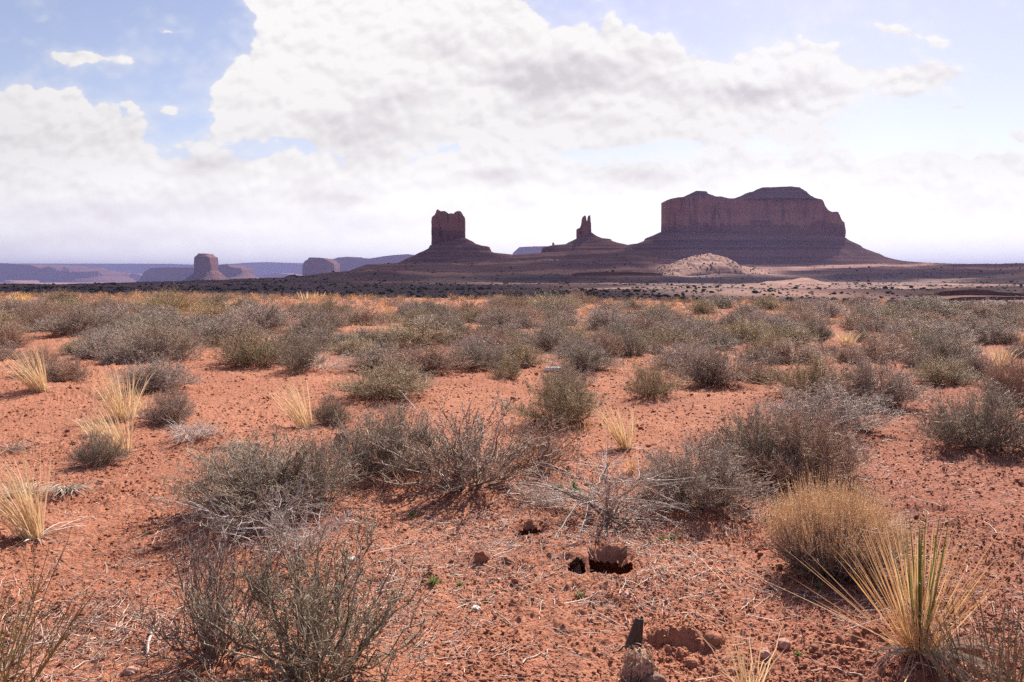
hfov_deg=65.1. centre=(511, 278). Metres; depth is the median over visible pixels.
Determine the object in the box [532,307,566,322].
desert shrub
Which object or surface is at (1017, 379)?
desert shrub
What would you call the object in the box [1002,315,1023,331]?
desert shrub
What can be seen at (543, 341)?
desert shrub
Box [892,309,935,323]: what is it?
desert shrub
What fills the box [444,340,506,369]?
desert shrub
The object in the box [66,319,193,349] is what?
desert shrub
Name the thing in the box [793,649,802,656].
green sprout
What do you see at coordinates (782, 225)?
mesa
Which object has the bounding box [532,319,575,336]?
desert shrub
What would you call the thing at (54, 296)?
desert shrub
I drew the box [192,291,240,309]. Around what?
desert shrub
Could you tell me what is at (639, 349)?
desert shrub
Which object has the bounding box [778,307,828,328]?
desert shrub
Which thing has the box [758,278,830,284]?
rock outcrop
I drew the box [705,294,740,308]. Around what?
desert shrub
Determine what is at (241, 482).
desert shrub
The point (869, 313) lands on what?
desert shrub
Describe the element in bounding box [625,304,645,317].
desert shrub
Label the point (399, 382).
desert shrub
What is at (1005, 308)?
desert shrub
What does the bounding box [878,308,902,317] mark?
desert shrub
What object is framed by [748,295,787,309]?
desert shrub
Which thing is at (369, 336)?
desert shrub
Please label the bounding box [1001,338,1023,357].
desert shrub
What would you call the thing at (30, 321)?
desert shrub
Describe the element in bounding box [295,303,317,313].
desert shrub
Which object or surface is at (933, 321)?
desert shrub
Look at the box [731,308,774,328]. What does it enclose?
desert shrub
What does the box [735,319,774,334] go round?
desert shrub
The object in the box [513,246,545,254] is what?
mesa
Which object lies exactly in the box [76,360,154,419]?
grass tuft
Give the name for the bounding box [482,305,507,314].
desert shrub
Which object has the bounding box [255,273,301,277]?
rock ridge
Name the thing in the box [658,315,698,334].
desert shrub
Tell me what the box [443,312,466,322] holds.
desert shrub
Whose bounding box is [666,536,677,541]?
green sprout
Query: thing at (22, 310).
desert shrub
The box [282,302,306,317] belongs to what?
desert shrub
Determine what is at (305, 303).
desert shrub
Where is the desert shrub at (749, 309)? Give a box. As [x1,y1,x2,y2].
[722,301,765,317]
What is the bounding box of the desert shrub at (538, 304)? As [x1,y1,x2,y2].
[531,302,550,311]
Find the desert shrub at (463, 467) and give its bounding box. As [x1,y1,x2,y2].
[356,391,567,499]
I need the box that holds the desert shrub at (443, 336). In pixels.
[435,331,459,344]
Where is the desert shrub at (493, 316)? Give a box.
[472,305,516,324]
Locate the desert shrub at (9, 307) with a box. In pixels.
[0,294,50,313]
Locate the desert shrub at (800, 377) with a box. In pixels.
[739,338,864,394]
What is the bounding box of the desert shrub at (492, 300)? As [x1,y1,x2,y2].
[482,294,514,306]
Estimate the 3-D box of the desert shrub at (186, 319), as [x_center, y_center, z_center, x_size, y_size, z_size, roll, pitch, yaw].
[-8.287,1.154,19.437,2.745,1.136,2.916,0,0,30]
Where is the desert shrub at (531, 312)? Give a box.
[509,304,540,319]
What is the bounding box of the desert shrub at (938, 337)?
[907,326,990,348]
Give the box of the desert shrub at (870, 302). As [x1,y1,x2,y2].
[848,299,889,309]
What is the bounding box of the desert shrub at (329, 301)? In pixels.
[304,293,357,313]
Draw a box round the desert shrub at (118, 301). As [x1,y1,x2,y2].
[94,295,125,304]
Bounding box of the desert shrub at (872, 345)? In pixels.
[832,330,912,361]
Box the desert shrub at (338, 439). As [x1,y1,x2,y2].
[333,432,348,446]
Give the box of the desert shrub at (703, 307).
[682,296,724,313]
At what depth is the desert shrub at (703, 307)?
36.23 m
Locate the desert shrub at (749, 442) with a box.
[672,392,833,479]
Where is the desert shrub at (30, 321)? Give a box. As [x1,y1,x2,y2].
[0,301,54,328]
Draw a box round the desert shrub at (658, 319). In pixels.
[649,311,671,327]
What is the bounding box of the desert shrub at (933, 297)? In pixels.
[905,291,953,312]
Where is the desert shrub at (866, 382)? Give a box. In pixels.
[813,346,942,409]
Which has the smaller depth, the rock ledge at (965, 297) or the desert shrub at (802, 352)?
the desert shrub at (802, 352)
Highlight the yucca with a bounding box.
[760,497,1022,681]
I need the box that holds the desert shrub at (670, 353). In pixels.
[639,339,717,365]
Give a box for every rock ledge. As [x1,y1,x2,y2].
[571,272,662,275]
[917,288,1023,295]
[935,295,1023,300]
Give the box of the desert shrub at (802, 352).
[758,336,835,361]
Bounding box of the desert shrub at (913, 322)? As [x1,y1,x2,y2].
[878,311,939,333]
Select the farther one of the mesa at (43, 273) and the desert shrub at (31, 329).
the mesa at (43, 273)
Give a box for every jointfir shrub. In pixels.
[0,527,100,681]
[899,575,1023,681]
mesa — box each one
[0,263,135,282]
[138,267,193,281]
[218,265,262,278]
[302,257,339,275]
[334,254,412,271]
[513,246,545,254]
[622,186,924,264]
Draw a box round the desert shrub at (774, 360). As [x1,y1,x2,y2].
[740,344,790,364]
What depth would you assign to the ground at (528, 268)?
5.65 m
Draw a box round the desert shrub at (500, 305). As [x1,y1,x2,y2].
[480,296,519,312]
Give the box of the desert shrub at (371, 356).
[334,337,414,370]
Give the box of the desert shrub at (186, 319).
[96,306,220,338]
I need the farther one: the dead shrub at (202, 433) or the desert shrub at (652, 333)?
the desert shrub at (652, 333)
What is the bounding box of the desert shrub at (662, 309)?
[635,305,678,318]
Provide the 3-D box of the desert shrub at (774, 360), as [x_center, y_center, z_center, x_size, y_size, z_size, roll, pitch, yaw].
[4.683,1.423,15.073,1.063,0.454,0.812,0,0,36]
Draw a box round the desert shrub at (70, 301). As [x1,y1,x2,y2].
[51,295,94,309]
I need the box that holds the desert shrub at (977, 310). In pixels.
[960,302,999,317]
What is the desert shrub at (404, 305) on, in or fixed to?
on the ground at (528, 268)
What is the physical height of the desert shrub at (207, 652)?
0.687 m
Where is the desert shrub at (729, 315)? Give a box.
[718,311,743,322]
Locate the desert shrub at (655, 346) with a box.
[642,341,670,353]
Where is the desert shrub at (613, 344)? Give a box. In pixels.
[574,324,634,356]
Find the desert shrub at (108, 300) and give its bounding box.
[87,295,128,309]
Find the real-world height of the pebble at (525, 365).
0.156 m
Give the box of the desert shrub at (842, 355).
[826,343,874,362]
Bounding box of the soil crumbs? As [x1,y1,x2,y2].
[0,354,1023,681]
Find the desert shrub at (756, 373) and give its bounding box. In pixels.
[736,354,790,382]
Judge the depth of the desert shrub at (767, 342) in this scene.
17.65 m
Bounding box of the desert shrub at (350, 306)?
[335,300,364,313]
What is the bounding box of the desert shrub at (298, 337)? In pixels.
[236,322,333,355]
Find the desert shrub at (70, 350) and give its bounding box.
[53,336,97,354]
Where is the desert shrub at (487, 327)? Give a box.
[475,319,510,334]
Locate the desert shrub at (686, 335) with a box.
[626,323,708,345]
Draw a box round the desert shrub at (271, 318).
[214,295,308,330]
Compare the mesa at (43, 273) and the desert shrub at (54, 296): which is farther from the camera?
the mesa at (43, 273)
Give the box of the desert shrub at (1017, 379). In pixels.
[973,347,1023,401]
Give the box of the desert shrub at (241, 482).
[142,420,386,533]
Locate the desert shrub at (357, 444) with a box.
[310,395,473,478]
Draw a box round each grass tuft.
[0,440,82,552]
[1,343,62,391]
[7,292,30,303]
[65,396,147,453]
[74,414,108,435]
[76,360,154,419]
[130,390,157,411]
[264,373,324,428]
[297,291,325,299]
[579,416,597,430]
[590,394,655,450]
[620,451,637,474]
[683,603,785,681]
[835,331,861,346]
[985,346,1021,365]
[1006,328,1023,343]
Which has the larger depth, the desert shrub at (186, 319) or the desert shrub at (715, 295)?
the desert shrub at (715, 295)
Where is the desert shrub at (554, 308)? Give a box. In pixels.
[550,302,580,311]
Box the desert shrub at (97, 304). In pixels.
[86,296,110,311]
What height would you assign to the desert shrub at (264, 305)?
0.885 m
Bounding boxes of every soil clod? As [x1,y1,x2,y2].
[474,550,489,562]
[501,556,511,562]
[641,671,666,681]
[682,656,700,668]
[704,631,725,646]
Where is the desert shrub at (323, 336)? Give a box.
[288,318,356,350]
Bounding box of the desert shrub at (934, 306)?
[888,295,972,317]
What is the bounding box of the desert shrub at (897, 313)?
[883,310,912,319]
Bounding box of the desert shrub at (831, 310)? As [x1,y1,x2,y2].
[794,294,850,316]
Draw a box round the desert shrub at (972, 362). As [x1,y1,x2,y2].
[945,345,1004,378]
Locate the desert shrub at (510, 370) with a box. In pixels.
[482,355,526,380]
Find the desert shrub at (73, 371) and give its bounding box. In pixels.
[35,352,97,381]
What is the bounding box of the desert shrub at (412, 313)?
[384,305,438,325]
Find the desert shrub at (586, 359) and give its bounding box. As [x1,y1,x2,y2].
[535,339,629,370]
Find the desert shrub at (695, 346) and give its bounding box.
[673,340,717,355]
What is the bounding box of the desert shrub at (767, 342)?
[737,329,806,351]
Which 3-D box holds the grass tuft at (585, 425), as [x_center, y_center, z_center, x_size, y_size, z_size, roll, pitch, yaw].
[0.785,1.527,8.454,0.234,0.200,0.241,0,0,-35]
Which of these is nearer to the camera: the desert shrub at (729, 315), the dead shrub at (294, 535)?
the dead shrub at (294, 535)
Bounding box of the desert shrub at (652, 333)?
[633,323,667,340]
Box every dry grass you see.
[0,437,60,453]
[0,476,72,496]
[27,479,112,499]
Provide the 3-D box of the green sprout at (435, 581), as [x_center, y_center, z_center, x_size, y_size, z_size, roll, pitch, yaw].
[-0.404,1.572,4.199,0.087,0.055,0.104,0,0,31]
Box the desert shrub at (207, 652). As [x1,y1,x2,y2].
[104,496,302,665]
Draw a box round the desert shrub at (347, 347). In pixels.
[325,333,383,357]
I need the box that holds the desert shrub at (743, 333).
[706,314,768,342]
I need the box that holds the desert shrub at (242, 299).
[230,294,258,308]
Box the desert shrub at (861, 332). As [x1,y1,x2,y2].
[836,327,884,341]
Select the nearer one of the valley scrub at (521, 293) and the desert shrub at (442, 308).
the desert shrub at (442, 308)
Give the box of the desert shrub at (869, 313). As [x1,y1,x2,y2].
[841,304,893,323]
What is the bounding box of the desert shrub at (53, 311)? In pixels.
[20,299,67,317]
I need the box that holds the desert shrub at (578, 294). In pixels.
[561,290,595,302]
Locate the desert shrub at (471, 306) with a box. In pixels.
[450,297,485,313]
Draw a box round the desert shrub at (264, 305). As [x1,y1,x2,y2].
[248,301,274,311]
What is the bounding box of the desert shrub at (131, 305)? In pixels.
[122,298,150,312]
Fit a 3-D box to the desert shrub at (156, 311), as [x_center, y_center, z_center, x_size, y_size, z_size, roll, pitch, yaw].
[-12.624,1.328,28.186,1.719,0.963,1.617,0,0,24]
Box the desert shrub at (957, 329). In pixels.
[916,317,981,343]
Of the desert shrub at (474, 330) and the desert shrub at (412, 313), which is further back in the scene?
the desert shrub at (412, 313)
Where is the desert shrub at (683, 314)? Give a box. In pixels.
[667,309,705,320]
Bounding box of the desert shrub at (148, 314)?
[130,305,185,322]
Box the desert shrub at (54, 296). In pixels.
[39,287,86,302]
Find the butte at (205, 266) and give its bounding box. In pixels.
[182,253,227,280]
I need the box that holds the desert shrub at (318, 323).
[278,308,341,335]
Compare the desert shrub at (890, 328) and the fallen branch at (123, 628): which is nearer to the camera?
the fallen branch at (123, 628)
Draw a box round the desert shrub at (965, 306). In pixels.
[949,302,973,313]
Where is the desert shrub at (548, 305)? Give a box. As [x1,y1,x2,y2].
[535,301,558,309]
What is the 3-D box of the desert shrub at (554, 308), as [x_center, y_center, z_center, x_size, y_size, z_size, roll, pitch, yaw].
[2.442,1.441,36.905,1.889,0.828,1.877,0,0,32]
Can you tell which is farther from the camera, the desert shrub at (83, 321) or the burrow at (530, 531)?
the desert shrub at (83, 321)
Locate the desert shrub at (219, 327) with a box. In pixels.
[179,310,272,343]
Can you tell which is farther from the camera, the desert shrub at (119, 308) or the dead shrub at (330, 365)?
the desert shrub at (119, 308)
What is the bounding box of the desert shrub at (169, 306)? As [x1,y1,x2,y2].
[154,301,186,316]
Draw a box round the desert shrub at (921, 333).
[904,325,937,344]
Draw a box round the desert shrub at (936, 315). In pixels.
[917,308,948,322]
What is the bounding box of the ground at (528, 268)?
[0,248,1023,681]
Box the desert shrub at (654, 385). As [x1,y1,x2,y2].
[613,351,693,399]
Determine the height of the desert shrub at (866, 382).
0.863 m
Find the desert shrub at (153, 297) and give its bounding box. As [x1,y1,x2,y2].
[139,289,171,307]
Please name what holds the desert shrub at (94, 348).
on the ground at (528, 268)
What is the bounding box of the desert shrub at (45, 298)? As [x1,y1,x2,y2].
[26,297,52,306]
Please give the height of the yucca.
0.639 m
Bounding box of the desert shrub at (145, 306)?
[139,304,158,312]
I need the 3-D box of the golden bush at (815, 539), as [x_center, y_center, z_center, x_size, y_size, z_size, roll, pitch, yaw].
[1.771,1.318,4.357,0.865,0.601,0.899,0,0,32]
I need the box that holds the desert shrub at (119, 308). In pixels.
[85,301,138,321]
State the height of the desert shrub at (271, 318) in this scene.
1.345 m
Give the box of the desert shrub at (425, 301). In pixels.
[413,299,438,308]
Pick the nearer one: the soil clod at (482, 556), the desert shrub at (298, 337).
the soil clod at (482, 556)
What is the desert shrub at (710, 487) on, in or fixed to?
on the ground at (528, 268)
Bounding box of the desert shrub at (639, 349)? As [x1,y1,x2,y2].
[617,332,651,355]
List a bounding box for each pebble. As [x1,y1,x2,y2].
[471,605,480,609]
[520,362,529,368]
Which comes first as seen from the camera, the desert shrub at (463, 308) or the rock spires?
the desert shrub at (463, 308)
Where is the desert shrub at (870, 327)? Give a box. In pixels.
[850,309,902,331]
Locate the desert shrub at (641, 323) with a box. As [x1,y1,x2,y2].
[627,312,667,333]
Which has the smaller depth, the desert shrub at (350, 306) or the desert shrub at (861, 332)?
the desert shrub at (861, 332)
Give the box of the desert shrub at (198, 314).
[185,309,211,322]
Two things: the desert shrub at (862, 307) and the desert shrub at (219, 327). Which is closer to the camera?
the desert shrub at (219, 327)
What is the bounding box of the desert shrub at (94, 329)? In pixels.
[72,324,115,338]
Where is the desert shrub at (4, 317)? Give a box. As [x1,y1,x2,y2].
[0,305,27,325]
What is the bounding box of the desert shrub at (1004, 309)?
[995,297,1022,312]
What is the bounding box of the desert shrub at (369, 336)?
[327,325,396,347]
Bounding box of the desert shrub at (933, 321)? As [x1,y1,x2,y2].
[922,317,956,330]
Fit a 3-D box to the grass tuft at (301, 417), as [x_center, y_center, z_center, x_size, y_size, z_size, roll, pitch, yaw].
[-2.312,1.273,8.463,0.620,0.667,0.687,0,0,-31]
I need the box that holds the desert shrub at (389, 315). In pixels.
[376,311,399,321]
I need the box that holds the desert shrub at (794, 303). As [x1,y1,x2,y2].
[770,296,829,314]
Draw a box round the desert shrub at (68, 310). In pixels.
[52,301,93,319]
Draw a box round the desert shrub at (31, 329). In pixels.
[21,320,53,332]
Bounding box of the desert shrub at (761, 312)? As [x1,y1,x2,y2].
[744,308,776,317]
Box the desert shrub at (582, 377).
[537,358,602,389]
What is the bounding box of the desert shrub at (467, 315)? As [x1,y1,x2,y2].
[455,305,485,322]
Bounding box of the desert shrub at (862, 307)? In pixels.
[850,302,882,315]
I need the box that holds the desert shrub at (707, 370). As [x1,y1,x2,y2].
[639,335,772,386]
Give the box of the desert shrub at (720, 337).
[695,328,744,348]
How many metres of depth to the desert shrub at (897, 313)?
28.15 m
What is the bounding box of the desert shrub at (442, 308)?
[406,298,462,316]
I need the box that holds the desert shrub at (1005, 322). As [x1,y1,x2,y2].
[965,315,1019,330]
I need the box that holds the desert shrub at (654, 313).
[633,304,681,323]
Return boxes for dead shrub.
[140,459,338,549]
[157,413,226,444]
[209,482,384,570]
[296,338,356,371]
[498,468,577,511]
[499,423,705,542]
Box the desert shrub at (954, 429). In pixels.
[900,367,1023,456]
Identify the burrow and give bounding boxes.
[513,527,540,536]
[568,562,586,573]
[570,559,633,574]
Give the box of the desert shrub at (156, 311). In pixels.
[133,305,163,317]
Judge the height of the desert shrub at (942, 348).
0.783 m
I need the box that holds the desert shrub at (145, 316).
[105,311,172,332]
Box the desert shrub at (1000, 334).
[962,318,1023,343]
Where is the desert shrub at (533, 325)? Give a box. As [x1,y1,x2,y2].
[507,313,546,328]
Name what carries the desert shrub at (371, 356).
on the ground at (528, 268)
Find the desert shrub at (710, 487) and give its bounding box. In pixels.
[613,428,790,524]
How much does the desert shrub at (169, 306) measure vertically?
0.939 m
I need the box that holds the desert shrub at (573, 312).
[555,304,578,316]
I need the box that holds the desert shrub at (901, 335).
[873,326,922,349]
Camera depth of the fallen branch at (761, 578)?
4.26 m
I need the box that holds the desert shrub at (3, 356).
[0,334,32,360]
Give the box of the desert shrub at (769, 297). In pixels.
[751,293,777,304]
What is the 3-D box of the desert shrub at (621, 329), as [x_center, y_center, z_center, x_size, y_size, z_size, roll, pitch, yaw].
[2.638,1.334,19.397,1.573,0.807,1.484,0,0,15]
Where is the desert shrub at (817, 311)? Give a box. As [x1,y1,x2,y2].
[792,303,828,317]
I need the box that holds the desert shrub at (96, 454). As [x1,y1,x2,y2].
[62,423,136,466]
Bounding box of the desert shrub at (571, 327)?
[520,315,600,344]
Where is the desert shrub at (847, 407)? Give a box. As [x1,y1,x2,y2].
[752,376,916,433]
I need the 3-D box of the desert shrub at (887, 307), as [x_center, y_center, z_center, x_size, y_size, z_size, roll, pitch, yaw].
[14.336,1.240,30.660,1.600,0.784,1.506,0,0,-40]
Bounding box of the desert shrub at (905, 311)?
[886,307,919,316]
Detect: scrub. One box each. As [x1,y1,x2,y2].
[0,253,1023,306]
[0,289,1022,361]
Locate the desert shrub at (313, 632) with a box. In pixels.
[156,501,444,681]
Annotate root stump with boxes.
[618,643,658,681]
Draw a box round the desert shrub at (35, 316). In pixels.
[23,312,56,324]
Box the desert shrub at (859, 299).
[846,292,875,306]
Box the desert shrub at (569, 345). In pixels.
[542,332,604,357]
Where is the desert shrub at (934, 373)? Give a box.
[906,350,985,383]
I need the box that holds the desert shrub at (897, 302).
[885,295,907,306]
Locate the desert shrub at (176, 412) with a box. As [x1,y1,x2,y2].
[136,382,202,423]
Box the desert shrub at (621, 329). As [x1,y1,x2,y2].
[598,318,649,344]
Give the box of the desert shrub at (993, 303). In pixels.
[971,297,1006,308]
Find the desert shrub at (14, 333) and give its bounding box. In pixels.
[0,317,39,348]
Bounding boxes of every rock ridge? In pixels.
[0,280,39,282]
[129,274,142,280]
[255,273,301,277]
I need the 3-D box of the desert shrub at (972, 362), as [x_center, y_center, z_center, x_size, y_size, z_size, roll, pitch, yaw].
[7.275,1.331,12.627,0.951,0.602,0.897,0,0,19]
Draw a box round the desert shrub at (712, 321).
[686,313,726,333]
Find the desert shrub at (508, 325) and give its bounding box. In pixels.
[495,318,528,334]
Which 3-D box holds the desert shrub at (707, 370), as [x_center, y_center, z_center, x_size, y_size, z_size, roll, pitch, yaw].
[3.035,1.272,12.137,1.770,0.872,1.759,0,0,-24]
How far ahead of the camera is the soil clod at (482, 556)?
4.48 m
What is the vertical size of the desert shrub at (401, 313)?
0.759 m
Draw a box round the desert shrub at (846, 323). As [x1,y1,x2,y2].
[833,313,875,329]
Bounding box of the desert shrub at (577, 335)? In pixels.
[550,324,606,350]
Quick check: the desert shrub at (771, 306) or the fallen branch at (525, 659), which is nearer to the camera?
the fallen branch at (525, 659)
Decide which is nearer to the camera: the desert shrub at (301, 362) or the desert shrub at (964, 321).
the desert shrub at (301, 362)
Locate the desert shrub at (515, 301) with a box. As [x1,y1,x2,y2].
[486,288,538,308]
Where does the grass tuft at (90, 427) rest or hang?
on the ground at (528, 268)
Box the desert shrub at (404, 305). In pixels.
[389,297,425,314]
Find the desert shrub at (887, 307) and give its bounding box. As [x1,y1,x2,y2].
[875,301,900,316]
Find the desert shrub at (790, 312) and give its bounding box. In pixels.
[770,309,803,321]
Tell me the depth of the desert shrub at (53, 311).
28.68 m
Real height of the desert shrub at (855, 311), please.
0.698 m
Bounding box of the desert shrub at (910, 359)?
[895,345,935,366]
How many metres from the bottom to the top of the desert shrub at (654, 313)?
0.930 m
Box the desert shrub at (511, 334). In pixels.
[499,328,535,340]
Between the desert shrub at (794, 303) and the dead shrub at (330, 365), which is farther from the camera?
the desert shrub at (794, 303)
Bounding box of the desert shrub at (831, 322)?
[804,314,843,324]
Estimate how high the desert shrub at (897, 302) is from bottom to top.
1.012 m
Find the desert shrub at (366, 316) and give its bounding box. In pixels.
[334,306,394,325]
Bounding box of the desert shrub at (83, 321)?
[27,301,133,335]
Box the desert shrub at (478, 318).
[466,310,490,323]
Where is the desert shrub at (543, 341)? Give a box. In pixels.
[497,321,582,351]
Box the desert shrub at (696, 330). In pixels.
[663,309,725,342]
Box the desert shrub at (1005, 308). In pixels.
[992,304,1023,312]
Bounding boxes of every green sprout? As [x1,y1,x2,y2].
[408,510,416,516]
[428,575,441,584]
[563,481,584,492]
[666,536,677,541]
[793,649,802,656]
[812,581,825,589]
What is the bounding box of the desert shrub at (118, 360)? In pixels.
[93,347,140,364]
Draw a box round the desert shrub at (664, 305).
[645,300,677,314]
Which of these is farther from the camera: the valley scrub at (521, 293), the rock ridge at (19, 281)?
the rock ridge at (19, 281)
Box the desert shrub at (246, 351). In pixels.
[194,318,319,365]
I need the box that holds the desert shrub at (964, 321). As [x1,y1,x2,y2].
[946,315,992,332]
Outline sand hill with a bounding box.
[653,253,768,275]
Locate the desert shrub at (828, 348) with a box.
[808,337,842,354]
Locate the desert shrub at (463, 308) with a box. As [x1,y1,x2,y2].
[448,303,479,317]
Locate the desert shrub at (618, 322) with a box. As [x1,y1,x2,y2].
[586,315,641,338]
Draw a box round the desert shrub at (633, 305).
[615,299,652,309]
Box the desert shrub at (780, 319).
[754,311,803,331]
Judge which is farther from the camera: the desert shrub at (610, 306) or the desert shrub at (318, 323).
the desert shrub at (610, 306)
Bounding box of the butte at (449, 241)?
[398,209,514,262]
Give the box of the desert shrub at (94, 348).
[63,323,133,359]
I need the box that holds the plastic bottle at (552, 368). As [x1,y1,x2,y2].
[545,366,560,370]
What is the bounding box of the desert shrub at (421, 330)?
[357,309,473,348]
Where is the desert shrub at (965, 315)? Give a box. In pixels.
[949,311,981,322]
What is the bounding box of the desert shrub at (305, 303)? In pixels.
[289,299,321,309]
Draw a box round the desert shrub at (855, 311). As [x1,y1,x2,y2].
[840,307,877,319]
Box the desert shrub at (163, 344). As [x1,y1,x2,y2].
[85,311,216,362]
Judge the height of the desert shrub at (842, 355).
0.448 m
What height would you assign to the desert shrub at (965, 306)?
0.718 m
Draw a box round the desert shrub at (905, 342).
[883,335,926,354]
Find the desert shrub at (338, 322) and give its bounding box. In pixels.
[299,307,350,329]
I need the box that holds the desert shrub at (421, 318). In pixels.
[412,311,443,326]
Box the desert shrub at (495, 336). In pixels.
[457,324,523,351]
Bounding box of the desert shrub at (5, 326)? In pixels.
[0,316,26,334]
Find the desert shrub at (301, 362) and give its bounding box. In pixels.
[269,328,331,373]
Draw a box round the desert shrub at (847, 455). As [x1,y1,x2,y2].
[724,395,891,490]
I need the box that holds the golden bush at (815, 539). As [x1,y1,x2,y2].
[755,467,927,596]
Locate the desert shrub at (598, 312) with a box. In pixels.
[582,306,625,321]
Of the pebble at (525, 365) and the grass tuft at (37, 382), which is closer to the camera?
the grass tuft at (37, 382)
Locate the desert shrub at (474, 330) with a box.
[445,321,490,345]
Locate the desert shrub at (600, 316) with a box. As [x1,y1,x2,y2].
[568,304,647,329]
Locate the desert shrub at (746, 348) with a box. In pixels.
[730,338,777,358]
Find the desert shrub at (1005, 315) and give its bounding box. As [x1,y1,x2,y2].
[986,311,1023,325]
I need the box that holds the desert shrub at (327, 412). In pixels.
[306,392,356,424]
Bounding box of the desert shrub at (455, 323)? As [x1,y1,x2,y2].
[444,317,470,332]
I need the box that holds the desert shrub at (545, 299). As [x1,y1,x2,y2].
[520,289,592,310]
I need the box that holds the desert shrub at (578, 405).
[490,361,611,428]
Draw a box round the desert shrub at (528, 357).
[490,336,550,367]
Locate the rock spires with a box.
[541,215,625,252]
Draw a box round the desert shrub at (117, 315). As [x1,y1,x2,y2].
[87,306,135,330]
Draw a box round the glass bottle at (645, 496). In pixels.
[633,488,653,499]
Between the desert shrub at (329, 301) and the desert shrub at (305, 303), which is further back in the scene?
the desert shrub at (305, 303)
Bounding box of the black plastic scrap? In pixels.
[625,616,643,649]
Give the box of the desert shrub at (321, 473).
[279,422,357,508]
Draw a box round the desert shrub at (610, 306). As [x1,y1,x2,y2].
[591,302,623,313]
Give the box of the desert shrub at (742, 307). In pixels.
[725,302,760,312]
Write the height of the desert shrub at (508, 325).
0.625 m
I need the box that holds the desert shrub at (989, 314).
[979,309,1000,319]
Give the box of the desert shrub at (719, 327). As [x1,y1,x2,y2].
[706,320,737,337]
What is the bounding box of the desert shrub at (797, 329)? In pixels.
[787,322,808,335]
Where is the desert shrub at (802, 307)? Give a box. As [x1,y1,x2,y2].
[781,303,823,317]
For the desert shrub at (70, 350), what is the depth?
16.75 m
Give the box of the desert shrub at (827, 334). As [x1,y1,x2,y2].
[802,316,836,340]
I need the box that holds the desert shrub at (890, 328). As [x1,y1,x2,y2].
[873,321,918,340]
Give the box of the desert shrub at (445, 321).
[427,311,460,328]
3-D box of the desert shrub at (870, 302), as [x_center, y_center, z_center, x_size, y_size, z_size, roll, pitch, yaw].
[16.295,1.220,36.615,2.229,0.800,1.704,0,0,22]
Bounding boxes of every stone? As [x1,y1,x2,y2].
[121,666,139,675]
[758,648,771,658]
[778,638,790,649]
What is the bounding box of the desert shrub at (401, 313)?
[394,305,421,316]
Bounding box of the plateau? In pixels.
[22,262,302,275]
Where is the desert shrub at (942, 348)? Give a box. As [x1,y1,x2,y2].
[901,330,979,361]
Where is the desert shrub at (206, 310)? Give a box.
[174,295,253,319]
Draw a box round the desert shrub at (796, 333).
[752,320,819,344]
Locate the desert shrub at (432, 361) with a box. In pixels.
[371,338,493,374]
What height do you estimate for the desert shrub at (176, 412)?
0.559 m
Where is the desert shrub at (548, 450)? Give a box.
[487,410,594,468]
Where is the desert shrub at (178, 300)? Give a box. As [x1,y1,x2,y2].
[121,283,215,311]
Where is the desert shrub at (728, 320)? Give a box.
[715,312,746,325]
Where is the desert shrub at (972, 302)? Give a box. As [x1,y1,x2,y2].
[956,299,993,311]
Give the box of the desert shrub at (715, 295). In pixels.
[698,293,730,303]
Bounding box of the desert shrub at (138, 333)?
[96,314,207,355]
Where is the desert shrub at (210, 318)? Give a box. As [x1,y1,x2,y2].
[183,313,214,324]
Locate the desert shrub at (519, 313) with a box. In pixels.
[504,306,533,322]
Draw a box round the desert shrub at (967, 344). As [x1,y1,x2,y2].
[926,331,991,357]
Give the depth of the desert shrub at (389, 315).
31.63 m
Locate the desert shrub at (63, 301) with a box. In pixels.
[52,293,91,311]
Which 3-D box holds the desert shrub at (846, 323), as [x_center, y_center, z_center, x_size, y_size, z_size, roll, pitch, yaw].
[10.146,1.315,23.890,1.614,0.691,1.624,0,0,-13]
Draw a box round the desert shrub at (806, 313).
[794,308,819,319]
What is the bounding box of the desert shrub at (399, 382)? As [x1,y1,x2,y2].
[326,356,443,400]
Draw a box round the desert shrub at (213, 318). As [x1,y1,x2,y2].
[194,316,225,331]
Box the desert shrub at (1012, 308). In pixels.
[993,294,1023,316]
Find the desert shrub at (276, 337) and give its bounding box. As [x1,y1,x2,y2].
[254,329,300,347]
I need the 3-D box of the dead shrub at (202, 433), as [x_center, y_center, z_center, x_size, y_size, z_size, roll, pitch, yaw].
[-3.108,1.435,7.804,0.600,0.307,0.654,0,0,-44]
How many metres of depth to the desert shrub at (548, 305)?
37.18 m
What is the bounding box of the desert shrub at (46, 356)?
[13,340,68,372]
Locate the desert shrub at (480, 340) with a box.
[442,326,529,362]
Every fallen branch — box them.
[1,635,58,670]
[56,613,190,649]
[146,623,156,656]
[352,393,441,430]
[491,610,512,626]
[511,649,550,667]
[554,472,604,539]
[581,457,636,529]
[605,494,656,532]
[677,544,729,589]
[736,567,779,592]
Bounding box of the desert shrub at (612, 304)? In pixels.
[586,299,628,312]
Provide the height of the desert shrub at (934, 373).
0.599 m
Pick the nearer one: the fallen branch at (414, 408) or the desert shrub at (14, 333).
the fallen branch at (414, 408)
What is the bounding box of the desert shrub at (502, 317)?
[473,305,523,326]
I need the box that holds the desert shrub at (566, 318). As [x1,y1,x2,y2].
[543,311,583,325]
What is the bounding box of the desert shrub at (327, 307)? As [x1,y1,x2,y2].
[298,303,352,323]
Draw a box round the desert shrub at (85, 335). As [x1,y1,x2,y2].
[68,326,117,346]
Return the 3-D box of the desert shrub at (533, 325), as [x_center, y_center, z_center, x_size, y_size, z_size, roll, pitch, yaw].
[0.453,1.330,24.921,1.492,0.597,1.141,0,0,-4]
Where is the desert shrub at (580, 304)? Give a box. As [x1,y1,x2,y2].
[555,295,585,307]
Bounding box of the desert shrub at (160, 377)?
[102,348,207,393]
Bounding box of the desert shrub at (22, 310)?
[12,306,31,320]

